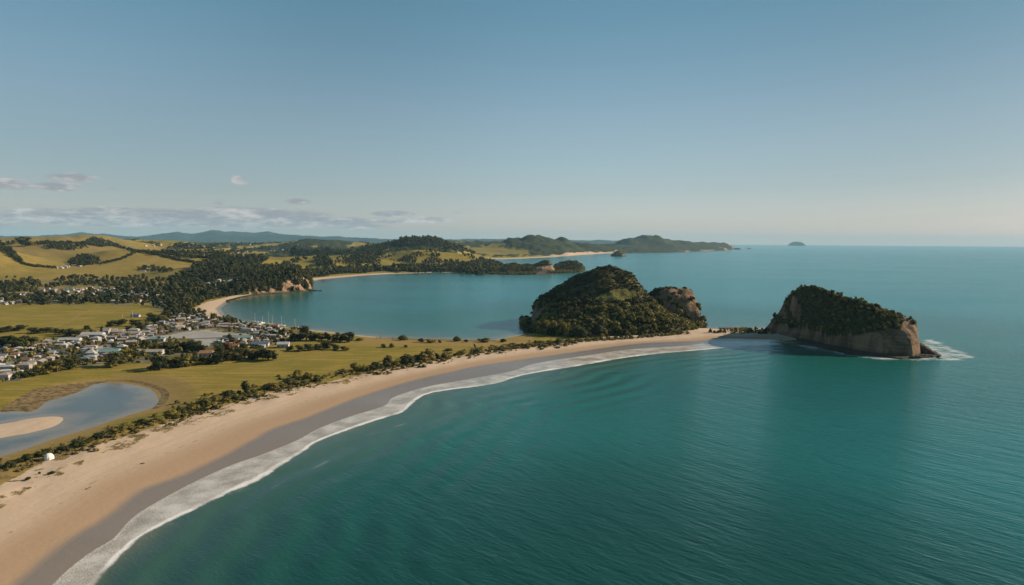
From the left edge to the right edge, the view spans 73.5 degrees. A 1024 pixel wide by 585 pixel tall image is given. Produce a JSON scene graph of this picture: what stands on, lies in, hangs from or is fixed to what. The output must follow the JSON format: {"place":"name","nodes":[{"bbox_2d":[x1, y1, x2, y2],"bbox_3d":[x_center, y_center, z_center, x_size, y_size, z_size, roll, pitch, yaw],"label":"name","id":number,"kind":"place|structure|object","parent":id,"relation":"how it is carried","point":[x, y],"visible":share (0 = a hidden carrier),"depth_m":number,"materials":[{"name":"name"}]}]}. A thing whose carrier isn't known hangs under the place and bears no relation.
{"place":"outdoors","nodes":[
{"label":"outdoors","id":0,"kind":"place"},
{"bbox_2d":[3,318,209,362],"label":"road","id":1,"kind":"structure","parent":0,"point":[99,343],"depth_m":626.23,"materials":[{"name":"grey asphalt"}]},
{"bbox_2d":[221,272,312,302],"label":"headland","id":2,"kind":"structure","parent":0,"point":[288,283],"depth_m":1282.62,"materials":[{"name":"beige stone"}]},
{"bbox_2d":[0,286,595,483],"bbox_3d":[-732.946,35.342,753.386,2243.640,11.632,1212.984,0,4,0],"label":"ground","id":3,"kind":"structure","parent":0,"point":[194,382],"depth_m":524.90,"materials":[{"name":"green plant"}]},
{"bbox_2d":[0,335,7,345],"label":"tree","id":4,"kind":"object","parent":3,"relation":"on","point":[3,339],"visible":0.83,"depth_m":606.74,"materials":[{"name":"green plant"}]},
{"bbox_2d":[0,373,12,379],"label":"house","id":5,"kind":"structure","parent":3,"relation":"on","point":[5,375],"depth_m":467.56,"materials":[{"name":"white paint"}]},
{"bbox_2d":[0,325,12,331],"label":"tree","id":6,"kind":"object","parent":3,"relation":"on","point":[5,328],"visible":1,"depth_m":703.75,"materials":[{"name":"green plant"}]},
{"bbox_2d":[2,460,17,467],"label":"shrub","id":7,"kind":"object","parent":3,"relation":"on","point":[10,464],"visible":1,"depth_m":288.88,"materials":[{"name":"green plant"}]},
{"bbox_2d":[5,335,25,346],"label":"tree","id":8,"kind":"object","parent":3,"relation":"on","point":[14,341],"visible":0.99,"depth_m":608.24,"materials":[{"name":"green plant"}]},
{"bbox_2d":[11,325,28,330],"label":"tree","id":9,"kind":"object","parent":3,"relation":"on","point":[19,327],"visible":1,"depth_m":713.82,"materials":[{"name":"green plant"}]},
{"bbox_2d":[15,372,31,377],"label":"tree","id":10,"kind":"object","parent":3,"relation":"on","point":[24,374],"visible":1,"depth_m":475.49,"materials":[{"name":"green plant"}]},
{"bbox_2d":[16,363,32,369],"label":"house","id":11,"kind":"structure","parent":3,"relation":"on","point":[27,366],"depth_m":504.78,"materials":[{"name":"white paint"}]},
{"bbox_2d":[17,453,32,461],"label":"shrub","id":12,"kind":"object","parent":3,"relation":"on","point":[25,457],"visible":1,"depth_m":296.01,"materials":[{"name":"green plant"}]},
{"bbox_2d":[15,335,38,343],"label":"tree","id":13,"kind":"object","parent":3,"relation":"on","point":[28,338],"visible":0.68,"depth_m":620.33,"materials":[{"name":"green plant"}]},
{"bbox_2d":[27,368,41,375],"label":"tree","id":14,"kind":"object","parent":3,"relation":"on","point":[35,371],"visible":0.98,"depth_m":482.27,"materials":[{"name":"green plant"}]},
{"bbox_2d":[32,451,45,456],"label":"shrub","id":15,"kind":"object","parent":3,"relation":"on","point":[38,453],"visible":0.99,"depth_m":302.22,"materials":[{"name":"green plant"}]},
{"bbox_2d":[32,363,57,373],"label":"tree","id":16,"kind":"object","parent":3,"relation":"on","point":[45,368],"visible":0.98,"depth_m":490.12,"materials":[{"name":"green plant"}]},
{"bbox_2d":[37,327,53,332],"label":"tree","id":17,"kind":"object","parent":3,"relation":"on","point":[46,329],"visible":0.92,"depth_m":700.45,"materials":[{"name":"green plant"}]},
{"bbox_2d":[44,453,53,460],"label":"tent","id":18,"kind":"object","parent":3,"relation":"on","point":[48,456],"visible":1,"depth_m":298.96,"materials":[{"name":"fabric"}]},
{"bbox_2d":[47,359,65,371],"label":"tree","id":19,"kind":"object","parent":3,"relation":"on","point":[57,362],"visible":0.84,"depth_m":497.51,"materials":[{"name":"green plant"}]},
{"bbox_2d":[58,328,76,336],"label":"tree","id":20,"kind":"object","parent":3,"relation":"on","point":[70,331],"visible":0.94,"depth_m":677.39,"materials":[{"name":"green plant"}]},
{"bbox_2d":[57,337,82,340],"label":"building","id":21,"kind":"structure","parent":3,"relation":"on","point":[70,338],"depth_m":638.50,"materials":[{"name":"white glass"}]},
{"bbox_2d":[61,356,79,369],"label":"tree","id":22,"kind":"object","parent":3,"relation":"on","point":[70,364],"visible":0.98,"depth_m":507.57,"materials":[{"name":"green plant"}]},
{"bbox_2d":[68,438,87,446],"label":"shrub","id":23,"kind":"object","parent":3,"relation":"on","point":[79,442],"visible":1,"depth_m":316.15,"materials":[{"name":"green plant"}]},
{"bbox_2d":[0,383,158,456],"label":"lagoon","id":24,"kind":"structure","parent":3,"relation":"in","point":[94,405],"depth_m":393.50,"materials":[{"name":"liquid"}]},
{"bbox_2d":[0,416,62,437],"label":"sandbar","id":25,"kind":"structure","parent":24,"relation":"in","point":[25,426],"depth_m":361.17,"materials":[{"name":"beige sand"}]},
{"bbox_2d":[79,332,105,335],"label":"building","id":26,"kind":"structure","parent":3,"relation":"on","point":[92,333],"depth_m":667.93,"materials":[{"name":"white glass"}]},
{"bbox_2d":[89,432,104,439],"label":"shrub","id":27,"kind":"object","parent":3,"relation":"on","point":[99,435],"visible":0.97,"depth_m":327.82,"materials":[{"name":"green plant"}]},
{"bbox_2d":[97,348,120,353],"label":"building","id":28,"kind":"structure","parent":3,"relation":"on","point":[100,351],"depth_m":568.44,"materials":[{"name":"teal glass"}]},
{"bbox_2d":[103,358,118,367],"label":"tree","id":29,"kind":"object","parent":3,"relation":"on","point":[110,363],"visible":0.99,"depth_m":515.75,"materials":[{"name":"green plant"}]},
{"bbox_2d":[105,320,118,326],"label":"tree","id":30,"kind":"object","parent":3,"relation":"on","point":[110,323],"visible":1,"depth_m":750.47,"materials":[{"name":"green plant"}]},
{"bbox_2d":[104,351,126,366],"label":"tree","id":31,"kind":"object","parent":3,"relation":"on","point":[114,356],"visible":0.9,"depth_m":522.26,"materials":[{"name":"green plant"}]},
{"bbox_2d":[0,272,245,324],"bbox_3d":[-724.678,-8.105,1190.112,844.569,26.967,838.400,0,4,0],"label":"woods","id":32,"kind":"object","parent":3,"relation":"on","point":[43,298],"visible":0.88,"depth_m":1114.66,"materials":[{"name":"green plant"}]},
{"bbox_2d":[118,422,135,430],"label":"shrub","id":33,"kind":"object","parent":3,"relation":"on","point":[127,425],"visible":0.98,"depth_m":346.26,"materials":[{"name":"green plant"}]},
{"bbox_2d":[119,348,134,357],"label":"tree","id":34,"kind":"object","parent":3,"relation":"on","point":[126,352],"visible":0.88,"depth_m":552.00,"materials":[{"name":"green plant"}]},
{"bbox_2d":[129,319,142,325],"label":"tree","id":35,"kind":"object","parent":3,"relation":"on","point":[134,322],"visible":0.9,"depth_m":758.14,"materials":[{"name":"green plant"}]},
{"bbox_2d":[0,309,299,382],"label":"shrubbery","id":36,"kind":"object","parent":3,"relation":"on","point":[74,350],"visible":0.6,"depth_m":608.81,"materials":[{"name":"green plant"}]},
{"bbox_2d":[139,349,163,354],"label":"building","id":37,"kind":"structure","parent":3,"relation":"on","point":[151,351],"depth_m":573.81,"materials":[{"name":"beige glass"}]},
{"bbox_2d":[148,343,163,348],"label":"tree","id":38,"kind":"object","parent":3,"relation":"on","point":[155,346],"visible":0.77,"depth_m":585.59,"materials":[{"name":"green plant"}]},
{"bbox_2d":[149,415,165,422],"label":"shrub","id":39,"kind":"object","parent":3,"relation":"on","point":[156,419],"visible":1,"depth_m":359.50,"materials":[{"name":"green plant"}]},
{"bbox_2d":[149,337,165,341],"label":"building","id":40,"kind":"structure","parent":3,"relation":"on","point":[161,339],"depth_m":647.12,"materials":[{"name":"glass"}]},
{"bbox_2d":[147,356,169,370],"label":"tree","id":41,"kind":"object","parent":3,"relation":"on","point":[158,361],"visible":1,"depth_m":507.56,"materials":[{"name":"green plant"}]},
{"bbox_2d":[158,342,174,350],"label":"tree","id":42,"kind":"object","parent":3,"relation":"on","point":[167,345],"visible":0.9,"depth_m":589.78,"materials":[{"name":"green plant"}]},
{"bbox_2d":[162,409,181,416],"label":"shrub","id":43,"kind":"object","parent":3,"relation":"on","point":[171,413],"visible":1,"depth_m":369.64,"materials":[{"name":"green plant"}]},
{"bbox_2d":[170,357,184,367],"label":"tree","id":44,"kind":"object","parent":3,"relation":"on","point":[177,362],"visible":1,"depth_m":516.91,"materials":[{"name":"green plant"}]},
{"bbox_2d":[176,341,192,349],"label":"tree","id":45,"kind":"object","parent":3,"relation":"on","point":[184,344],"visible":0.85,"depth_m":595.21,"materials":[{"name":"green plant"}]},
{"bbox_2d":[0,370,377,507],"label":"grass","id":46,"kind":"structure","parent":3,"relation":"on","point":[114,447],"depth_m":323.93,"materials":[{"name":"green plant"}]},
{"bbox_2d":[181,354,198,366],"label":"tree","id":47,"kind":"object","parent":3,"relation":"on","point":[187,360],"visible":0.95,"depth_m":522.37,"materials":[{"name":"green plant"}]},
{"bbox_2d":[188,341,200,350],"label":"tree","id":48,"kind":"object","parent":3,"relation":"on","point":[194,345],"visible":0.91,"depth_m":590.55,"materials":[{"name":"green plant"}]},
{"bbox_2d":[192,356,203,364],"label":"tree","id":49,"kind":"object","parent":3,"relation":"on","point":[196,359],"visible":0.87,"depth_m":527.18,"materials":[{"name":"green plant"}]},
{"bbox_2d":[160,330,242,346],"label":"car park","id":50,"kind":"structure","parent":3,"relation":"on","point":[209,335],"depth_m":689.53,"materials":[{"name":"grey asphalt"}]},
{"bbox_2d":[197,398,210,405],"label":"shrub","id":51,"kind":"object","parent":3,"relation":"on","point":[203,401],"visible":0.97,"depth_m":395.71,"materials":[{"name":"green plant"}]},
{"bbox_2d":[200,355,210,363],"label":"tree","id":52,"kind":"object","parent":3,"relation":"on","point":[205,358],"visible":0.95,"depth_m":531.04,"materials":[{"name":"green plant"}]},
{"bbox_2d":[199,350,214,356],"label":"building","id":53,"kind":"structure","parent":3,"relation":"on","point":[205,352],"depth_m":563.84,"materials":[{"name":"ceramic"}]},
{"bbox_2d":[208,351,224,363],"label":"tree","id":54,"kind":"object","parent":3,"relation":"on","point":[217,358],"visible":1,"depth_m":533.90,"materials":[{"name":"green plant"}]},
{"bbox_2d":[221,350,233,360],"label":"tree","id":55,"kind":"object","parent":3,"relation":"on","point":[227,355],"visible":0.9,"depth_m":543.69,"materials":[{"name":"green plant"}]},
{"bbox_2d":[221,390,234,396],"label":"shrub","id":56,"kind":"object","parent":3,"relation":"on","point":[228,392],"visible":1,"depth_m":419.98,"materials":[{"name":"green plant"}]},
{"bbox_2d":[222,342,234,350],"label":"tree","id":57,"kind":"object","parent":3,"relation":"on","point":[227,346],"visible":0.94,"depth_m":588.66,"materials":[{"name":"green plant"}]},
{"bbox_2d":[230,347,245,359],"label":"tree","id":58,"kind":"object","parent":3,"relation":"on","point":[238,354],"visible":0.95,"depth_m":551.57,"materials":[{"name":"green plant"}]},
{"bbox_2d":[232,335,252,338],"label":"building","id":59,"kind":"structure","parent":3,"relation":"on","point":[246,336],"depth_m":661.76,"materials":[{"name":"glass"}]},
{"bbox_2d":[240,381,250,391],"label":"shrub","id":60,"kind":"object","parent":3,"relation":"on","point":[245,385],"visible":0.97,"depth_m":431.56,"materials":[{"name":"green plant"}]},
{"bbox_2d":[237,347,259,358],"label":"tree","id":61,"kind":"object","parent":3,"relation":"on","point":[247,351],"visible":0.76,"depth_m":556.38,"materials":[{"name":"green plant"}]},
{"bbox_2d":[248,350,261,359],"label":"tree","id":62,"kind":"object","parent":3,"relation":"on","point":[255,355],"visible":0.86,"depth_m":551.00,"materials":[{"name":"green plant"}]},
{"bbox_2d":[251,341,269,345],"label":"building","id":63,"kind":"structure","parent":3,"relation":"on","point":[267,343],"depth_m":623.82,"materials":[{"name":"blue stone"}]},
{"bbox_2d":[259,348,278,359],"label":"tree","id":64,"kind":"object","parent":3,"relation":"on","point":[267,354],"visible":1,"depth_m":548.42,"materials":[{"name":"green plant"}]},
{"bbox_2d":[276,342,289,347],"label":"building","id":65,"kind":"structure","parent":3,"relation":"on","point":[282,344],"depth_m":614.93,"materials":[{"name":"white glass"}]},
{"bbox_2d":[0,339,576,471],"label":"undergrowth","id":66,"kind":"object","parent":3,"relation":"on","point":[244,398],"visible":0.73,"depth_m":419.90,"materials":[{"name":"green plant"}]},
{"bbox_2d":[284,377,297,383],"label":"shrub","id":67,"kind":"object","parent":3,"relation":"on","point":[290,381],"visible":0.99,"depth_m":456.48,"materials":[{"name":"green plant"}]},
{"bbox_2d":[291,369,301,377],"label":"shrub","id":68,"kind":"object","parent":3,"relation":"on","point":[297,373],"visible":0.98,"depth_m":479.37,"materials":[{"name":"green plant"}]},
{"bbox_2d":[297,326,313,340],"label":"tree","id":69,"kind":"object","parent":3,"relation":"on","point":[304,330],"visible":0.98,"depth_m":660.10,"materials":[{"name":"green plant"}]},
{"bbox_2d":[301,372,313,378],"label":"shrub","id":70,"kind":"object","parent":3,"relation":"on","point":[306,375],"visible":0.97,"depth_m":474.25,"materials":[{"name":"green plant"}]},
{"bbox_2d":[330,332,340,340],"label":"tree","id":71,"kind":"object","parent":3,"relation":"on","point":[336,337],"visible":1,"depth_m":658.16,"materials":[{"name":"green plant"}]},
{"bbox_2d":[344,332,354,342],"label":"tree","id":72,"kind":"object","parent":3,"relation":"on","point":[349,337],"visible":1,"depth_m":653.61,"materials":[{"name":"green plant"}]},
{"bbox_2d":[350,363,361,370],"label":"shrub","id":73,"kind":"object","parent":3,"relation":"on","point":[356,366],"visible":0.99,"depth_m":505.09,"materials":[{"name":"green plant"}]},
{"bbox_2d":[368,362,380,369],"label":"shrub","id":74,"kind":"object","parent":3,"relation":"on","point":[375,365],"visible":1,"depth_m":510.57,"materials":[{"name":"green plant"}]},
{"bbox_2d":[383,355,392,364],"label":"shrub","id":75,"kind":"object","parent":3,"relation":"on","point":[388,359],"visible":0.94,"depth_m":534.38,"materials":[{"name":"green plant"}]},
{"bbox_2d":[400,354,415,364],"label":"shrub","id":76,"kind":"object","parent":3,"relation":"on","point":[407,358],"visible":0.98,"depth_m":534.04,"materials":[{"name":"green plant"}]},
{"bbox_2d":[418,348,435,360],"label":"shrub","id":77,"kind":"object","parent":3,"relation":"on","point":[428,354],"visible":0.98,"depth_m":549.49,"materials":[{"name":"green plant"}]},
{"bbox_2d":[575,327,589,337],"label":"tree","id":78,"kind":"object","parent":3,"relation":"on","point":[582,333],"visible":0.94,"depth_m":693.56,"materials":[{"name":"green plant"}]},
{"bbox_2d":[492,331,688,349],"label":"undergrowth","id":79,"kind":"object","parent":3,"relation":"on","point":[598,338],"visible":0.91,"depth_m":677.98,"materials":[{"name":"green plant"}]},
{"bbox_2d":[519,266,706,336],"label":"island","id":80,"kind":"object","parent":3,"relation":"on","point":[689,306],"visible":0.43,"depth_m":820.77,"materials":[{"name":"stone"}]},
{"bbox_2d":[595,324,606,333],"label":"tree","id":81,"kind":"object","parent":80,"relation":"on","point":[600,329],"visible":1,"depth_m":702.70,"materials":[{"name":"green plant"}]},
{"bbox_2d":[518,296,707,336],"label":"bush","id":82,"kind":"object","parent":80,"relation":"on","point":[652,311],"visible":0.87,"depth_m":756.88,"materials":[{"name":"green plant"}]},
{"bbox_2d":[539,264,696,308],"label":"bush","id":83,"kind":"object","parent":80,"relation":"on","point":[576,301],"visible":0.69,"depth_m":817.90,"materials":[{"name":"green plant"}]},
{"bbox_2d":[0,230,618,243],"bbox_3d":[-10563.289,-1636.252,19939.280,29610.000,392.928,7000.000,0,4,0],"label":"mountains","id":84,"kind":"structure","parent":0,"point":[219,235],"depth_m":18420.51,"materials":[{"name":"green plant"}]},
{"bbox_2d":[0,235,733,286],"bbox_3d":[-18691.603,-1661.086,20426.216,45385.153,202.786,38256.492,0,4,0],"label":"hills","id":85,"kind":"structure","parent":0,"point":[516,247],"depth_m":2961.17,"materials":[{"name":"green plant"}]},
{"bbox_2d":[14,236,35,245],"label":"tree","id":86,"kind":"object","parent":85,"relation":"on","point":[22,240],"visible":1,"depth_m":2283.94,"materials":[{"name":"green plant"}]},
{"bbox_2d":[10,240,228,268],"bbox_3d":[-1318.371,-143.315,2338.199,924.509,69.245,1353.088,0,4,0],"label":"hedge","id":87,"kind":"object","parent":85,"relation":"on","point":[120,258],"visible":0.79,"depth_m":1982.54,"materials":[{"name":"green plant"}]},
{"bbox_2d":[0,244,298,333],"bbox_3d":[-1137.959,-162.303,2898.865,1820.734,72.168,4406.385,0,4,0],"label":"houses","id":88,"kind":"structure","parent":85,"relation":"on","point":[207,324],"depth_m":789.28,"materials":[{"name":"brick"}]},
{"bbox_2d":[0,236,477,271],"bbox_3d":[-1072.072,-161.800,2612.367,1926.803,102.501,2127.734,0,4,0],"label":"woods","id":89,"kind":"object","parent":85,"relation":"on","point":[90,259],"visible":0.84,"depth_m":2320.18,"materials":[{"name":"green plant"}]},
{"bbox_2d":[167,251,313,308],"bbox_3d":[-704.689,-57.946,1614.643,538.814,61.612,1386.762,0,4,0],"label":"woods","id":90,"kind":"object","parent":85,"relation":"on","point":[219,264],"visible":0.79,"depth_m":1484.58,"materials":[{"name":"green plant"}]},
{"bbox_2d":[167,242,321,252],"bbox_3d":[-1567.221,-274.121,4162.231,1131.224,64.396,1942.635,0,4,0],"label":"woods","id":91,"kind":"object","parent":85,"relation":"on","point":[188,244],"visible":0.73,"depth_m":3473.78,"materials":[{"name":"green plant"}]},
{"bbox_2d":[315,253,333,266],"bbox_3d":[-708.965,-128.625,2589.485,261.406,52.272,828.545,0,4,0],"label":"woods","id":92,"kind":"object","parent":85,"relation":"on","point":[320,258],"visible":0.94,"depth_m":2245.44,"materials":[{"name":"green plant"}]},
{"bbox_2d":[282,243,381,254],"bbox_3d":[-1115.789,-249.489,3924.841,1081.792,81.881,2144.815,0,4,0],"label":"woods","id":93,"kind":"object","parent":85,"relation":"on","point":[313,250],"visible":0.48,"depth_m":3321.67,"materials":[{"name":"green plant"}]},
{"bbox_2d":[305,263,386,276],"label":"woods","id":94,"kind":"object","parent":85,"relation":"on","point":[335,269],"visible":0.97,"depth_m":2033.23,"materials":[{"name":"green plant"}]},
{"bbox_2d":[355,235,475,262],"bbox_3d":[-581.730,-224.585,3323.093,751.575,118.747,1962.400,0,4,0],"label":"woods","id":95,"kind":"object","parent":85,"relation":"on","point":[424,239],"visible":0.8,"depth_m":3404.09,"materials":[{"name":"green plant"}]},
{"bbox_2d":[385,256,509,273],"bbox_3d":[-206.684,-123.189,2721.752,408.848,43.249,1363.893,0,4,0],"label":"woods","id":96,"kind":"object","parent":85,"relation":"on","point":[481,265],"visible":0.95,"depth_m":2216.33,"materials":[{"name":"green plant"}]},
{"bbox_2d":[0,250,795,584],"bbox_3d":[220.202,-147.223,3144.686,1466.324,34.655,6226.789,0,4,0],"label":"beach","id":97,"kind":"structure","parent":0,"point":[54,528],"depth_m":316.36,"materials":[{"name":"beige sand"}]},
{"bbox_2d":[708,326,775,333],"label":"bush","id":98,"kind":"object","parent":97,"relation":"on","point":[749,330],"visible":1,"depth_m":749.65,"materials":[{"name":"green plant"}]},
{"bbox_2d":[0,0,1023,246],"label":"sky","id":99,"kind":"structure","parent":0,"point":[731,122],"materials":[{"name":"blue"}]},
{"bbox_2d":[489,261,554,274],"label":"headland","id":100,"kind":"structure","parent":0,"point":[543,268],"depth_m":2218.24,"materials":[{"name":"beige stone"}]},
{"bbox_2d":[489,260,551,273],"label":"bush","id":101,"kind":"object","parent":100,"relation":"on","point":[524,267],"visible":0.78,"depth_m":2228.78,"materials":[{"name":"green plant"}]},
{"bbox_2d":[53,245,1023,584],"bbox_3d":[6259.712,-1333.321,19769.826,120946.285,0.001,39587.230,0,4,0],"label":"sea","id":102,"kind":"structure","parent":0,"point":[745,463],"depth_m":318.12,"materials":[{"name":"liquid"}]},
{"bbox_2d":[553,262,584,273],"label":"islet","id":103,"kind":"object","parent":102,"relation":"in","point":[569,269],"visible":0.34,"depth_m":2334.40,"materials":[{"name":"plant"}]},
{"bbox_2d":[547,260,585,273],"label":"bush","id":104,"kind":"object","parent":103,"relation":"on","point":[569,264],"visible":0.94,"depth_m":2337.79,"materials":[{"name":"green plant"}]},
{"bbox_2d":[788,242,805,245],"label":"island","id":105,"kind":"structure","parent":102,"relation":"on","point":[796,244],"depth_m":29793.52,"materials":[{"name":"stone"}]},
{"bbox_2d":[719,286,920,358],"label":"sea stack","id":106,"kind":"object","parent":102,"relation":"in","point":[903,342],"visible":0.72,"depth_m":658.40,"materials":[{"name":"stone"}]},
{"bbox_2d":[770,284,916,335],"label":"bush","id":107,"kind":"object","parent":106,"relation":"on","point":[893,316],"visible":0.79,"depth_m":658.38,"materials":[{"name":"green plant"}]},
{"bbox_2d":[915,343,939,357],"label":"rock","id":108,"kind":"object","parent":102,"relation":"in","point":[926,350],"visible":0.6,"depth_m":621.84,"materials":[{"name":"stone"}]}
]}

